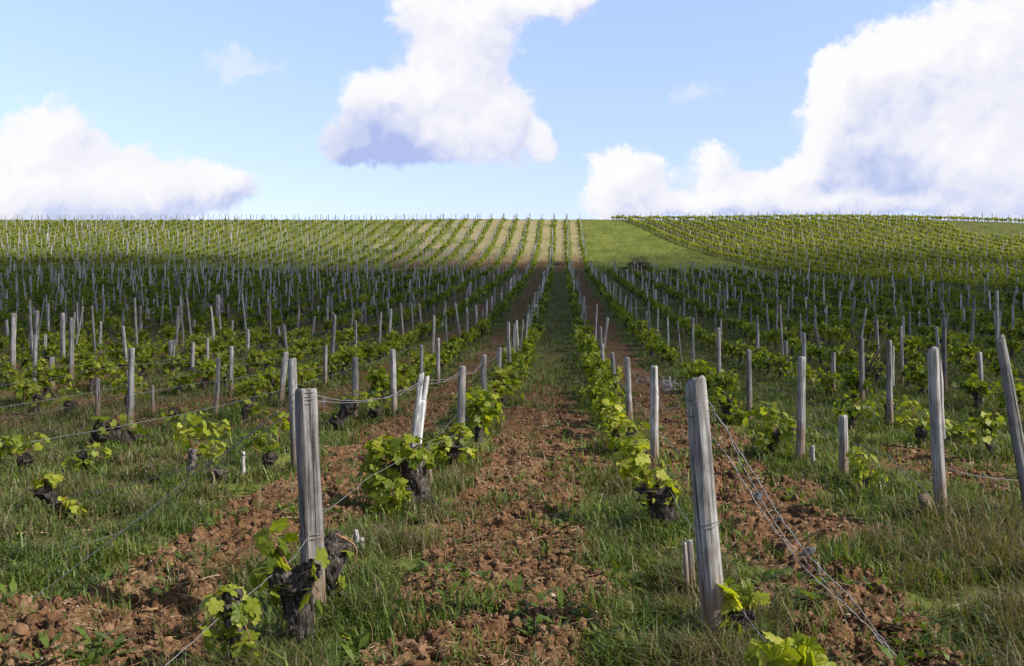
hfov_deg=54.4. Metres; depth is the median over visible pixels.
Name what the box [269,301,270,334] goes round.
vineyard post
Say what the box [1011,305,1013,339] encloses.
vineyard post
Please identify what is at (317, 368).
grapevine
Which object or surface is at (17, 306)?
vineyard post
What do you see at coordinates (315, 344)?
grapevine
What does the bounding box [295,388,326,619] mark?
vineyard post
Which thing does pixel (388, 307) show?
vineyard post
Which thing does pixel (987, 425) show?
grapevine
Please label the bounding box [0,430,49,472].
grapevine
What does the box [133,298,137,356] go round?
vineyard post
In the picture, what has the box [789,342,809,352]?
grapevine
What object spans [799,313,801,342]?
vineyard post
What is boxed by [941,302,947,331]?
vineyard post
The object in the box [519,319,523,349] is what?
vineyard post
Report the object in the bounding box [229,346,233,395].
vineyard post
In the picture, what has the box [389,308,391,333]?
vineyard post
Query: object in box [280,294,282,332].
vineyard post
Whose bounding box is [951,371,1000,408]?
grapevine
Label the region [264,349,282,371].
grapevine
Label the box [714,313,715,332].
vineyard post
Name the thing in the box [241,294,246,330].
vineyard post
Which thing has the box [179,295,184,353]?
vineyard post
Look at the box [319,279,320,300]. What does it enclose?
vineyard post
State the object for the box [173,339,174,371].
vineyard post
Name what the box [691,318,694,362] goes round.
vineyard post
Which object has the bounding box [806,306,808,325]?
vineyard post
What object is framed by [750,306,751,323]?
vineyard post
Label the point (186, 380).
grapevine
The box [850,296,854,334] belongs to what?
vineyard post
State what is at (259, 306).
vineyard post
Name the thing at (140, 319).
vineyard post
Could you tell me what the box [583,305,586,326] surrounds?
vineyard post
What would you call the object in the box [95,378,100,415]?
vineyard post
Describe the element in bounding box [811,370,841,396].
grapevine
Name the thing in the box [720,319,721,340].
vineyard post
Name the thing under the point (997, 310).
vineyard post
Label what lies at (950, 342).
grapevine
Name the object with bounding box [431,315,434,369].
vineyard post
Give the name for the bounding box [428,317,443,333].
grapevine
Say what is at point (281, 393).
vineyard post
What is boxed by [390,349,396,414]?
vineyard post
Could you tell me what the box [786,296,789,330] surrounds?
vineyard post
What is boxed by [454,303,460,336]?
vineyard post
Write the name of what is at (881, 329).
grapevine
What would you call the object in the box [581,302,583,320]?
vineyard post
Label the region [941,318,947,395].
vineyard post
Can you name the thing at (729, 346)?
grapevine
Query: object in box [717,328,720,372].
vineyard post
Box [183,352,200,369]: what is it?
grapevine
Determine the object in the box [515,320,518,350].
vineyard post
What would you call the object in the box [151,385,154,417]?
vineyard post
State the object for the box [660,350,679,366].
grapevine
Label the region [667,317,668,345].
vineyard post
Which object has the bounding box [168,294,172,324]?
vineyard post
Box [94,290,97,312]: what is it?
vineyard post
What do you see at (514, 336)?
vineyard post
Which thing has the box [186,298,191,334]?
vineyard post
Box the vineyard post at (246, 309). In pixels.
[244,297,248,328]
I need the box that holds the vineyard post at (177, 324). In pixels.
[175,307,178,355]
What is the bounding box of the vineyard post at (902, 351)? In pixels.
[900,326,903,383]
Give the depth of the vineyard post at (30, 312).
30.13 m
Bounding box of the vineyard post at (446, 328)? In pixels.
[445,315,446,341]
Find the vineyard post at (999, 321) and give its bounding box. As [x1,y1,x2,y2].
[999,311,1000,335]
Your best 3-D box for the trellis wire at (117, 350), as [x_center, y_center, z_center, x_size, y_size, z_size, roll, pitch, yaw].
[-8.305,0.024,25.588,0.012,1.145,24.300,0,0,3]
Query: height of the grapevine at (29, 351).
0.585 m
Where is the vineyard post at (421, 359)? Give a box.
[420,345,423,384]
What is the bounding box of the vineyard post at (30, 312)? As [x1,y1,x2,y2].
[29,300,31,318]
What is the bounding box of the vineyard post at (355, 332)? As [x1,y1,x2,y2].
[355,321,356,344]
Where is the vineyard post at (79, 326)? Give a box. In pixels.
[75,307,83,348]
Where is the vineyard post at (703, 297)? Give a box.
[703,283,704,316]
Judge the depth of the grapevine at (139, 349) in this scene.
26.85 m
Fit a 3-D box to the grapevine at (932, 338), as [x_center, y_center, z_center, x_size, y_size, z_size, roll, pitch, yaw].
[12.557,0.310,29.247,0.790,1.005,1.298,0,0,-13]
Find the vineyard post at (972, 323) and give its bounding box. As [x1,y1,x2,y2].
[970,300,974,359]
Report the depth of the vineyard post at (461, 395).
10.50 m
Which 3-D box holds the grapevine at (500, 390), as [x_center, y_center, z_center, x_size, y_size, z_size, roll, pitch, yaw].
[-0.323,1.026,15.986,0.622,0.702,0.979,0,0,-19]
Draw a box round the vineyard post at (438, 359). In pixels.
[436,338,439,384]
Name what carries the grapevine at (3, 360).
on the ground at (542, 261)
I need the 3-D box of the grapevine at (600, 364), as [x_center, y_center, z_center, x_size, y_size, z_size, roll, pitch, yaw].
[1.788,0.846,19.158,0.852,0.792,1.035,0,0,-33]
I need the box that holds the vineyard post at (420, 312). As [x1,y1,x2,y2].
[418,303,421,324]
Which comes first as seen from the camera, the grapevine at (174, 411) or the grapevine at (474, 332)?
the grapevine at (174, 411)
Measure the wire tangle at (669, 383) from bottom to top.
0.094 m
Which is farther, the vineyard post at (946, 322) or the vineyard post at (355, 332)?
the vineyard post at (946, 322)
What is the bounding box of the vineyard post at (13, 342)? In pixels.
[10,313,15,369]
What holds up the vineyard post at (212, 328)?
on the ground at (542, 261)
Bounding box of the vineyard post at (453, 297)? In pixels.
[453,288,454,316]
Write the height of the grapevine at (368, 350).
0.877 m
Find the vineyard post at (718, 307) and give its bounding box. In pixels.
[716,292,719,310]
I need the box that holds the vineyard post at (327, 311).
[326,296,328,332]
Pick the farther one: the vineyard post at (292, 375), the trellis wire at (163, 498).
the vineyard post at (292, 375)
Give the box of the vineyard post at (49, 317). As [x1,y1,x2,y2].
[48,303,49,336]
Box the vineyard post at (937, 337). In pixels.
[935,326,940,356]
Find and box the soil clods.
[0,374,1023,665]
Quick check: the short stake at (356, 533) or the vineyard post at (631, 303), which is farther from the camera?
the vineyard post at (631, 303)
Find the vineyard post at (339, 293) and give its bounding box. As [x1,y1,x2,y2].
[337,283,340,313]
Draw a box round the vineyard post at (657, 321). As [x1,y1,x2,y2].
[657,308,658,337]
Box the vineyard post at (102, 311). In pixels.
[102,295,103,330]
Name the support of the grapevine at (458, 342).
on the ground at (542, 261)
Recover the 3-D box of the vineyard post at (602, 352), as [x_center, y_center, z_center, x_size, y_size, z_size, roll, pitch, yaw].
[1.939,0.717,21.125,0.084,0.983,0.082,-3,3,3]
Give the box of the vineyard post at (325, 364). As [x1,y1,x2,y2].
[323,345,326,384]
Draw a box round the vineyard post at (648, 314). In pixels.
[648,300,649,329]
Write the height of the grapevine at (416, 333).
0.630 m
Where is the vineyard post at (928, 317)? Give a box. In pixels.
[927,308,930,326]
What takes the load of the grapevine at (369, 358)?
on the ground at (542, 261)
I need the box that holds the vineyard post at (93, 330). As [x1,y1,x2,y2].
[91,306,96,359]
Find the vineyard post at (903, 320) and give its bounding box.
[902,315,904,342]
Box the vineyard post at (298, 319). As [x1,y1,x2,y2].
[296,305,299,339]
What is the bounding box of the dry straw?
[0,372,1023,665]
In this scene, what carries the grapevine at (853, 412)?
on the ground at (542, 261)
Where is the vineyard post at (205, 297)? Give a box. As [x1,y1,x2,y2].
[204,286,206,309]
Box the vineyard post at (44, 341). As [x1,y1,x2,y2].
[43,335,46,358]
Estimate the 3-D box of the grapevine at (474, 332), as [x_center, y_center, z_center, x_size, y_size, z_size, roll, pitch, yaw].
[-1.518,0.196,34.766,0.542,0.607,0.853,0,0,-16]
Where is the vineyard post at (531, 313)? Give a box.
[530,301,533,324]
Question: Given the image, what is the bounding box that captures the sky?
[0,0,1023,222]
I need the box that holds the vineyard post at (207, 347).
[206,338,208,384]
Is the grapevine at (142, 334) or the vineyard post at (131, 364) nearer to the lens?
the vineyard post at (131, 364)
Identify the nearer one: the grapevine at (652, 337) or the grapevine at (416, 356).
the grapevine at (416, 356)
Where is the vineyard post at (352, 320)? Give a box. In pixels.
[349,309,353,343]
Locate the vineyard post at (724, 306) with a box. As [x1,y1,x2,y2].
[723,290,726,326]
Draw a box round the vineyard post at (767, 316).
[766,303,768,330]
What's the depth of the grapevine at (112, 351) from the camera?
25.51 m
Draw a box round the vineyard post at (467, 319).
[466,307,468,332]
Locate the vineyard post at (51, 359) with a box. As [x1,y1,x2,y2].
[49,357,54,392]
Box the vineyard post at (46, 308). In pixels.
[45,294,47,326]
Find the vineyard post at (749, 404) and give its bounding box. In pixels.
[746,349,752,423]
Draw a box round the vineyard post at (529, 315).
[528,305,529,327]
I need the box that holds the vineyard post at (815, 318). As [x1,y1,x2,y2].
[814,307,816,340]
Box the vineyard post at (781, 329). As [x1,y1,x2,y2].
[779,305,783,356]
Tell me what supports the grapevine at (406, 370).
on the ground at (542, 261)
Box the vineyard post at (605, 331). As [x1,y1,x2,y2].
[599,317,608,360]
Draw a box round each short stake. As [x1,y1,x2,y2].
[241,451,245,474]
[354,529,358,547]
[359,537,363,558]
[428,469,432,484]
[682,539,695,595]
[810,445,814,464]
[839,415,848,475]
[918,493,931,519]
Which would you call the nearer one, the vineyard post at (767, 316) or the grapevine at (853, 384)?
the grapevine at (853, 384)
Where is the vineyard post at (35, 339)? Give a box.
[31,335,37,398]
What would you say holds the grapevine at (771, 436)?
on the ground at (542, 261)
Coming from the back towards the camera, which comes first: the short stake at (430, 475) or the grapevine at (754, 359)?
the grapevine at (754, 359)
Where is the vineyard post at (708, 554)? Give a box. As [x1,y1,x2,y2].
[684,375,726,645]
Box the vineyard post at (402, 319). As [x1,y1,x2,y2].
[400,302,404,346]
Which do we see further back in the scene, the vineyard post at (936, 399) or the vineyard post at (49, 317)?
the vineyard post at (49, 317)
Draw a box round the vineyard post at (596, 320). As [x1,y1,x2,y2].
[595,304,597,338]
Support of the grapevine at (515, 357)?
on the ground at (542, 261)
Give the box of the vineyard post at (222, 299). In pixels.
[221,286,223,313]
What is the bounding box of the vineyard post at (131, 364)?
[127,348,134,430]
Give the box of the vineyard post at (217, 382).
[213,357,220,415]
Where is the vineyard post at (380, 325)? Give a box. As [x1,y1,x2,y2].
[379,311,381,345]
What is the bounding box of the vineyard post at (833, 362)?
[831,352,835,394]
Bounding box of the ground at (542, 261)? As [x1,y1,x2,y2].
[0,219,1023,665]
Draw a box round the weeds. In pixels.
[0,398,1023,665]
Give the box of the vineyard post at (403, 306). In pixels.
[399,292,406,323]
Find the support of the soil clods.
on the ground at (542, 261)
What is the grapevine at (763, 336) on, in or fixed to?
on the ground at (542, 261)
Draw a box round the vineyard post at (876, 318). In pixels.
[875,315,877,352]
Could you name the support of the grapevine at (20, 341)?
on the ground at (542, 261)
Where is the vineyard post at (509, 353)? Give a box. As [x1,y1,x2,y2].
[507,342,510,362]
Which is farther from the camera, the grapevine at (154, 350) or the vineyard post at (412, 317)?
the vineyard post at (412, 317)
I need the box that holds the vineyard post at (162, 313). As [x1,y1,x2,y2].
[159,294,164,336]
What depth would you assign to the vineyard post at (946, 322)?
29.98 m
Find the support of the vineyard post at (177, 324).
on the ground at (542, 261)
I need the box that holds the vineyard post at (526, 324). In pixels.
[524,313,528,337]
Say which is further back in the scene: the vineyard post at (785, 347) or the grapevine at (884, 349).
the grapevine at (884, 349)
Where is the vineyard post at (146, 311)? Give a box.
[145,298,147,329]
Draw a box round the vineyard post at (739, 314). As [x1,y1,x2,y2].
[738,303,740,332]
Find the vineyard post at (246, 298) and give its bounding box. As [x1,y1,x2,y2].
[245,288,246,307]
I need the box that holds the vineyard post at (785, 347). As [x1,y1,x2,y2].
[784,340,787,373]
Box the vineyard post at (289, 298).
[287,281,290,317]
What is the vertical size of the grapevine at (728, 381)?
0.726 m
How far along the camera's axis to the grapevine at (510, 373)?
17.14 m
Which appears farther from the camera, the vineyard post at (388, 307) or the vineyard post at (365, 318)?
the vineyard post at (388, 307)
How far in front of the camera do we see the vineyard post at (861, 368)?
16.99 m
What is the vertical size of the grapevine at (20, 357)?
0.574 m
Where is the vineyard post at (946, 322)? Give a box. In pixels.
[946,312,947,333]
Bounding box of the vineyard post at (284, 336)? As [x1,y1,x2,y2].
[282,324,287,349]
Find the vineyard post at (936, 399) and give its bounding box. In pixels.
[927,346,946,511]
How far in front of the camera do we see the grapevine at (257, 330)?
36.73 m
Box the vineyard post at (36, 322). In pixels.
[34,310,38,359]
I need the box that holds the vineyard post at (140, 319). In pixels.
[139,305,141,345]
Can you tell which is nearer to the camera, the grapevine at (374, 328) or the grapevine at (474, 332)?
the grapevine at (474, 332)
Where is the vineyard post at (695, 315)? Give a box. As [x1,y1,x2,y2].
[694,306,696,323]
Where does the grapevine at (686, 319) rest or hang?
on the ground at (542, 261)
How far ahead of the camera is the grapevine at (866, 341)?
30.05 m
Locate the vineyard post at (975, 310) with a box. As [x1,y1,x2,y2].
[973,295,976,326]
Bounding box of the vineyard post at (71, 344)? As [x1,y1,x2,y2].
[69,318,73,383]
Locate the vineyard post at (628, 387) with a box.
[624,357,632,419]
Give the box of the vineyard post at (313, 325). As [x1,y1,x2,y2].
[308,316,315,356]
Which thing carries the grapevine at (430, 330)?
on the ground at (542, 261)
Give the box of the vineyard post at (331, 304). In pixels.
[331,294,332,315]
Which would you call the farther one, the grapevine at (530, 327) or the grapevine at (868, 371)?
the grapevine at (530, 327)
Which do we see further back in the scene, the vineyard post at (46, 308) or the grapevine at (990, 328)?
the vineyard post at (46, 308)
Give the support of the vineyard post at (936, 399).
on the ground at (542, 261)
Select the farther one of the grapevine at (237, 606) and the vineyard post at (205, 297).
the vineyard post at (205, 297)
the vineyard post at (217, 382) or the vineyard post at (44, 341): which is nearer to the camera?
the vineyard post at (217, 382)
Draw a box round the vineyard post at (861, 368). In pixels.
[859,338,864,403]
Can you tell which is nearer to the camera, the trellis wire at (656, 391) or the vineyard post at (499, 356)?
the trellis wire at (656, 391)
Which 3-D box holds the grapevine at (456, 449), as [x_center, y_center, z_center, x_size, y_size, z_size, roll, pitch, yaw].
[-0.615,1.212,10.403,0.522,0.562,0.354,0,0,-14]
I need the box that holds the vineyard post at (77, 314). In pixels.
[76,302,77,328]
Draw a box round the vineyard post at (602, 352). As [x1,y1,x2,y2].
[600,344,604,360]
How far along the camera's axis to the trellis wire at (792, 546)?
4.72 m
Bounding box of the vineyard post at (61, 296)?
[60,284,61,312]
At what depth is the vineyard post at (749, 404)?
14.44 m
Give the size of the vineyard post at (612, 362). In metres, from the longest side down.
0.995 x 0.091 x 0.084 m
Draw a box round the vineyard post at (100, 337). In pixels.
[99,321,101,355]
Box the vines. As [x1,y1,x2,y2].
[0,213,1023,338]
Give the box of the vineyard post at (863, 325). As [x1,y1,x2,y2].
[855,308,866,367]
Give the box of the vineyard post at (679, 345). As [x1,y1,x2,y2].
[676,321,681,365]
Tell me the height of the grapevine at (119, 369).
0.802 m
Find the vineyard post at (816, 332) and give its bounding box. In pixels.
[813,319,822,360]
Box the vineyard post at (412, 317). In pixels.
[411,303,413,329]
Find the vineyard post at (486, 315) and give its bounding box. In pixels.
[485,299,487,330]
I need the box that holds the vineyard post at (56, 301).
[54,289,57,313]
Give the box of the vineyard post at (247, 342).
[245,329,249,372]
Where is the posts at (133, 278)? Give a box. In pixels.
[0,210,1023,347]
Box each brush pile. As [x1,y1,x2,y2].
[551,260,562,265]
[619,256,658,269]
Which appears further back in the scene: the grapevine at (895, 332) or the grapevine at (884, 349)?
the grapevine at (895, 332)
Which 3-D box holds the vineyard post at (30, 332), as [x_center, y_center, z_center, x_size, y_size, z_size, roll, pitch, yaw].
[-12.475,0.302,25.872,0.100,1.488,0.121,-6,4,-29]
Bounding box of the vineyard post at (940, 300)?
[938,287,942,318]
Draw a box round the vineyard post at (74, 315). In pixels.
[73,312,75,331]
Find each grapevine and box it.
[0,336,9,352]
[0,354,11,367]
[0,364,22,386]
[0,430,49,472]
[7,327,25,338]
[7,343,24,355]
[7,373,42,406]
[10,379,50,414]
[16,336,29,350]
[16,351,39,368]
[20,356,48,372]
[21,362,74,395]
[26,344,42,356]
[26,472,63,507]
[27,330,50,345]
[38,342,59,361]
[40,332,67,346]
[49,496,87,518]
[51,339,86,355]
[53,331,68,338]
[54,352,83,374]
[57,386,82,418]
[60,442,111,472]
[68,331,87,348]
[75,324,88,334]
[75,358,116,392]
[76,347,101,365]
[83,332,95,347]
[84,341,106,354]
[85,414,151,446]
[91,328,109,344]
[93,355,141,378]
[99,344,135,361]
[102,340,131,355]
[107,373,149,406]
[114,325,132,343]
[122,339,154,361]
[128,327,151,343]
[134,340,163,360]
[134,350,160,376]
[156,325,175,344]
[158,341,180,358]
[160,402,196,424]
[164,352,189,374]
[164,369,197,395]
[168,411,230,476]
[170,330,185,344]
[182,334,204,351]
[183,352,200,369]
[186,342,216,365]
[187,324,203,335]
[190,331,217,345]
[193,358,224,390]
[198,583,261,665]
[203,316,225,334]
[205,351,238,386]
[207,467,231,483]
[208,335,227,357]
[215,325,238,340]
[221,338,240,354]
[228,375,275,407]
[230,395,269,423]
[232,338,250,356]
[233,360,247,379]
[236,330,252,341]
[237,410,289,471]
[241,346,274,374]
[247,325,262,341]
[249,517,329,651]
[251,330,277,351]
[253,367,287,401]
[254,325,274,334]
[261,320,271,329]
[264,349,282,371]
[271,347,295,368]
[276,333,290,347]
[278,362,308,390]
[281,329,295,343]
[287,345,308,361]
[289,335,316,361]
[293,326,310,339]
[297,360,317,388]
[301,360,322,384]
[308,337,323,356]
[313,336,330,354]
[318,352,345,379]
[321,320,336,335]
[324,329,348,345]
[324,531,356,607]
[325,391,375,430]
[335,343,364,375]
[340,334,349,348]
[341,326,359,345]
[349,323,366,339]
[349,347,366,371]
[355,387,391,423]
[355,433,436,517]
[357,338,381,367]
[358,362,390,402]
[360,325,369,340]
[365,347,380,362]
[369,324,378,335]
[373,341,394,360]
[379,321,388,333]
[381,329,401,353]
[383,338,404,354]
[387,372,414,397]
[389,359,416,388]
[397,332,408,350]
[405,331,416,347]
[407,328,420,342]
[410,348,435,367]
[410,362,432,377]
[415,322,431,339]
[418,350,442,371]
[424,321,436,335]
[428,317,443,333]
[428,422,477,468]
[432,349,451,370]
[440,339,464,367]
[446,339,461,359]
[448,334,459,342]
[452,389,500,442]
[454,337,467,354]
[461,330,472,345]
[466,330,476,344]
[466,380,501,418]
[466,399,504,432]
[467,375,512,405]
[468,326,480,333]
[469,329,479,342]
[474,321,490,337]
[483,318,495,334]
[487,362,527,404]
[501,346,525,369]
[501,362,527,379]
[517,341,537,359]
[518,348,535,373]
[519,324,539,341]
[519,355,532,371]
[522,327,542,344]
[523,335,534,344]
[534,324,547,333]
[569,328,587,343]
[571,316,580,325]
[572,380,618,402]
[575,318,589,325]
[576,355,594,376]
[577,333,595,354]
[578,324,594,333]
[580,351,597,363]
[580,356,624,384]
[581,343,598,358]
[582,359,605,381]
[584,370,617,389]
[584,388,625,427]
[588,338,605,350]
[588,348,609,361]
[590,367,622,395]
[592,387,624,413]
[594,409,649,443]
[599,398,637,456]
[607,432,681,527]
[626,319,638,335]
[633,319,646,330]
[634,320,650,335]
[637,331,645,346]
[640,328,660,342]
[645,331,665,356]
[648,339,663,358]
[651,342,678,363]
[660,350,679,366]
[677,365,709,377]
[678,317,689,333]
[679,316,690,335]
[680,358,700,378]
[682,323,700,338]
[682,358,716,378]
[694,327,710,344]
[701,332,716,347]
[705,372,720,395]
[707,332,723,348]
[707,385,746,425]
[709,369,739,395]
[714,338,725,351]
[716,576,770,641]
[722,339,742,359]
[729,340,754,364]
[732,318,754,333]
[736,323,747,336]
[737,344,767,368]
[739,322,755,339]
[742,401,796,461]
[743,630,836,665]
[746,329,760,340]
[751,353,763,371]
[758,350,780,375]
[760,327,783,347]
[760,328,773,344]
[767,355,792,378]
[773,326,796,344]
[783,335,801,354]
[786,362,821,383]
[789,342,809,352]
[793,320,809,329]
[797,323,813,340]
[806,341,821,361]
[807,344,828,363]
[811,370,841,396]
[812,321,830,341]
[818,326,839,345]
[822,343,846,368]
[831,324,854,344]
[833,394,880,431]
[836,368,873,402]
[839,349,858,369]
[845,446,887,490]
[846,350,882,369]
[852,335,870,351]
[853,318,870,330]
[859,322,883,339]
[859,330,912,398]
[863,390,918,422]
[864,339,883,353]
[865,360,885,381]
[869,322,890,341]
[882,342,899,354]
[884,328,892,340]
[889,326,899,339]
[892,335,922,365]
[895,400,952,448]
[899,357,927,387]
[901,364,927,393]
[904,347,925,364]
[910,335,926,350]
[913,324,931,338]
[920,333,934,353]
[926,323,941,335]
[928,329,962,354]
[933,339,961,349]
[941,343,980,376]
[945,420,974,438]
[949,329,974,341]
[950,338,981,359]
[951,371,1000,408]
[956,410,1006,460]
[959,357,989,378]
[973,335,983,348]
[980,321,1003,339]
[982,348,997,361]
[983,335,1008,349]
[983,353,1021,381]
[991,378,1023,412]
[999,326,1019,340]
[1006,337,1023,355]
[1010,326,1023,344]
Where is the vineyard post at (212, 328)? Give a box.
[210,317,215,358]
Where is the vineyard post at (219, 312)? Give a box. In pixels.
[218,295,220,329]
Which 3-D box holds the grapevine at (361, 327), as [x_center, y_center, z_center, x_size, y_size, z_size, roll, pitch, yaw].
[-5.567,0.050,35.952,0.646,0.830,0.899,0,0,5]
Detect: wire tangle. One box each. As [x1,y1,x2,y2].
[659,376,680,391]
[752,490,762,499]
[801,546,815,554]
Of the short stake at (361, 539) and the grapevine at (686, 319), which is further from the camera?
the grapevine at (686, 319)
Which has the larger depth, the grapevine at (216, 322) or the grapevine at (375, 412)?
the grapevine at (216, 322)
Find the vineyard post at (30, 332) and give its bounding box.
[28,316,32,360]
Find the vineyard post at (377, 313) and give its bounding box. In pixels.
[375,300,378,331]
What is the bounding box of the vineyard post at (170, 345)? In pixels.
[168,340,172,362]
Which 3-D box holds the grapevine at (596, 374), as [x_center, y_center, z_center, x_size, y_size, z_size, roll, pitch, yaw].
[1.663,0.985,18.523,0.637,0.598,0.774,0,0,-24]
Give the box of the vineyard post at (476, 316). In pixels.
[475,305,478,331]
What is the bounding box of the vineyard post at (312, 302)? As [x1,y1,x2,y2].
[309,290,314,324]
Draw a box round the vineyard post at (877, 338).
[876,321,879,377]
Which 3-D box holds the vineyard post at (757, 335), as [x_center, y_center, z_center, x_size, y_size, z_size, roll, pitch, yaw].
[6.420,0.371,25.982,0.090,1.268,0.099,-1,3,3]
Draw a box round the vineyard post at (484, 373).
[481,354,486,392]
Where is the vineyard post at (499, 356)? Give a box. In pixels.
[497,347,500,368]
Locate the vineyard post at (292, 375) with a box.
[288,358,297,469]
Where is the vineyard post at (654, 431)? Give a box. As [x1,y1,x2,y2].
[650,365,658,464]
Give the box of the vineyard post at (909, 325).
[909,312,910,339]
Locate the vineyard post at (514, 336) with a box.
[512,324,515,352]
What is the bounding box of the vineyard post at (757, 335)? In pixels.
[756,323,758,351]
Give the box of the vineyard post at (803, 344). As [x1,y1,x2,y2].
[802,332,805,356]
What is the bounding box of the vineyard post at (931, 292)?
[930,281,931,307]
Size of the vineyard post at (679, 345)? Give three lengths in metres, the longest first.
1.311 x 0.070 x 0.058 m
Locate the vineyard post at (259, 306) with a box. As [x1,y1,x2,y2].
[257,297,260,322]
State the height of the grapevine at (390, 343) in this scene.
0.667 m
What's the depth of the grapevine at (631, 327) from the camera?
38.79 m
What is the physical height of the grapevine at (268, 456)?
0.740 m
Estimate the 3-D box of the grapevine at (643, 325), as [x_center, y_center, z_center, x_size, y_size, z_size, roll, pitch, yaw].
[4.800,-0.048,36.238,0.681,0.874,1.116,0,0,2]
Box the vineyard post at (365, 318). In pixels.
[363,301,367,337]
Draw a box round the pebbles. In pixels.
[30,433,1014,664]
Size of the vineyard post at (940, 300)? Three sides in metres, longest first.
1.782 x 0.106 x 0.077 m
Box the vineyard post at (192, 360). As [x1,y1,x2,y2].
[189,342,194,389]
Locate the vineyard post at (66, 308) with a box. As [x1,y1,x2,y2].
[65,291,67,332]
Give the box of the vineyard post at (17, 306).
[16,294,18,327]
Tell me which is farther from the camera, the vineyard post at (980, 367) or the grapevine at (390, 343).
the grapevine at (390, 343)
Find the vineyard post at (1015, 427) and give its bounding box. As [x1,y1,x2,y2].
[995,334,1023,511]
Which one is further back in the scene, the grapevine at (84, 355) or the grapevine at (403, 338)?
the grapevine at (403, 338)
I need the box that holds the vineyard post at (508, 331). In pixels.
[507,322,509,342]
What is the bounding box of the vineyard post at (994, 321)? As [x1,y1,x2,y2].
[993,311,995,333]
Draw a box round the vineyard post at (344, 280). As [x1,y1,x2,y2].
[343,270,344,299]
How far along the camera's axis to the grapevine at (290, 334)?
34.67 m
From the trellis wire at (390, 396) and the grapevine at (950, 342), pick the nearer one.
the trellis wire at (390, 396)
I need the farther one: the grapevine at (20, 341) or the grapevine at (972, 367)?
the grapevine at (20, 341)
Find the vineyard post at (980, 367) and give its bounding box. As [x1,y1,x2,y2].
[977,352,984,401]
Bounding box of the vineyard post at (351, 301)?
[350,284,354,325]
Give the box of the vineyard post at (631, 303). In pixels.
[630,294,631,314]
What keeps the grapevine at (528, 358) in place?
on the ground at (542, 261)
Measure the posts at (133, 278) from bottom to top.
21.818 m
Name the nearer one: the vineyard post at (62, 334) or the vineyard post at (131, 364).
the vineyard post at (131, 364)
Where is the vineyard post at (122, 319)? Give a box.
[120,309,123,336]
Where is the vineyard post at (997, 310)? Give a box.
[995,290,998,360]
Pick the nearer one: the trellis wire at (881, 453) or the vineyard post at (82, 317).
the trellis wire at (881, 453)
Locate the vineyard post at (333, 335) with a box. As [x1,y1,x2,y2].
[329,314,336,376]
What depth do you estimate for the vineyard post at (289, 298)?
50.09 m
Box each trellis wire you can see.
[0,320,363,385]
[0,408,293,570]
[3,363,344,417]
[4,335,370,406]
[5,322,295,361]
[7,345,342,372]
[31,320,472,441]
[32,401,293,598]
[68,394,293,495]
[165,435,454,665]
[318,345,508,400]
[318,363,482,402]
[588,330,678,451]
[612,356,685,409]
[645,326,829,406]
[669,490,765,641]
[708,401,896,655]
[708,407,895,656]
[711,434,884,646]
[807,424,932,499]
[946,468,1018,480]
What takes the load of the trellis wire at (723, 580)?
attached to the vineyard post at (708, 554)
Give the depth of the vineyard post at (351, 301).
45.09 m
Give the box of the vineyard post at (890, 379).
[886,340,894,426]
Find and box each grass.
[0,218,1023,665]
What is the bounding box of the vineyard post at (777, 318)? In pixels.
[776,305,777,343]
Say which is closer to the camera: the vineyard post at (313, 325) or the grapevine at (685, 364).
the grapevine at (685, 364)
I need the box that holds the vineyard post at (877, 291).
[876,279,878,305]
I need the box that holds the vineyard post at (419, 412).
[405,372,428,490]
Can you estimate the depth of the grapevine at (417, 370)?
21.24 m
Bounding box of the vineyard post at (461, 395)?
[456,365,466,443]
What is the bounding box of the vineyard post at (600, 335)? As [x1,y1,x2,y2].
[599,326,601,353]
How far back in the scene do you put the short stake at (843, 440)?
9.68 m
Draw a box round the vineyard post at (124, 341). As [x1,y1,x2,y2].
[121,326,127,375]
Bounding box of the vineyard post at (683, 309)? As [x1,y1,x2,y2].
[682,298,684,330]
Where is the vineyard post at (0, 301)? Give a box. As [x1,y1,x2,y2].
[0,292,1,310]
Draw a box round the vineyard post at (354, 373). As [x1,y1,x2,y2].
[351,357,357,418]
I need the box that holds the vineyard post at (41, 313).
[39,298,44,328]
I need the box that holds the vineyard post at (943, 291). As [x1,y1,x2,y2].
[942,282,943,300]
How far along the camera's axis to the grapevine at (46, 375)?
18.41 m
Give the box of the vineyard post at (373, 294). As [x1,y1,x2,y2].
[368,280,376,317]
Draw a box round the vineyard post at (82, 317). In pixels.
[81,299,82,327]
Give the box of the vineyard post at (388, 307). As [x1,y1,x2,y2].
[386,297,391,328]
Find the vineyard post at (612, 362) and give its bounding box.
[610,352,616,394]
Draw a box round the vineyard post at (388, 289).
[387,279,388,302]
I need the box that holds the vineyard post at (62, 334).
[60,313,65,366]
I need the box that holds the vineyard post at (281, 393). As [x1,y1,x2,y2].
[278,352,288,402]
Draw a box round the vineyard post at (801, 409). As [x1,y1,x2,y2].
[796,356,805,458]
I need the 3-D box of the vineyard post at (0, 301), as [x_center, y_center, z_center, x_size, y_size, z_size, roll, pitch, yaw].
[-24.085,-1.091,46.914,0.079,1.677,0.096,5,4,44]
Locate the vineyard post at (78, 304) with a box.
[78,290,79,319]
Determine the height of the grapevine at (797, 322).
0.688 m
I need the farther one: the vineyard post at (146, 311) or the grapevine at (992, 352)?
the vineyard post at (146, 311)
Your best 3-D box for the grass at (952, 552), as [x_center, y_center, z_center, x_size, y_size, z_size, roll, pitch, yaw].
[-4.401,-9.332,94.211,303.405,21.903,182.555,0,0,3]
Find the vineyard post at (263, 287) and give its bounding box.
[262,275,265,303]
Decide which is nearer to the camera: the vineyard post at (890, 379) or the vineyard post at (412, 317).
the vineyard post at (890, 379)
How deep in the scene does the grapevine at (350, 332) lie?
34.15 m
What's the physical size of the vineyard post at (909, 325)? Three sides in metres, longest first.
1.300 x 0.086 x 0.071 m

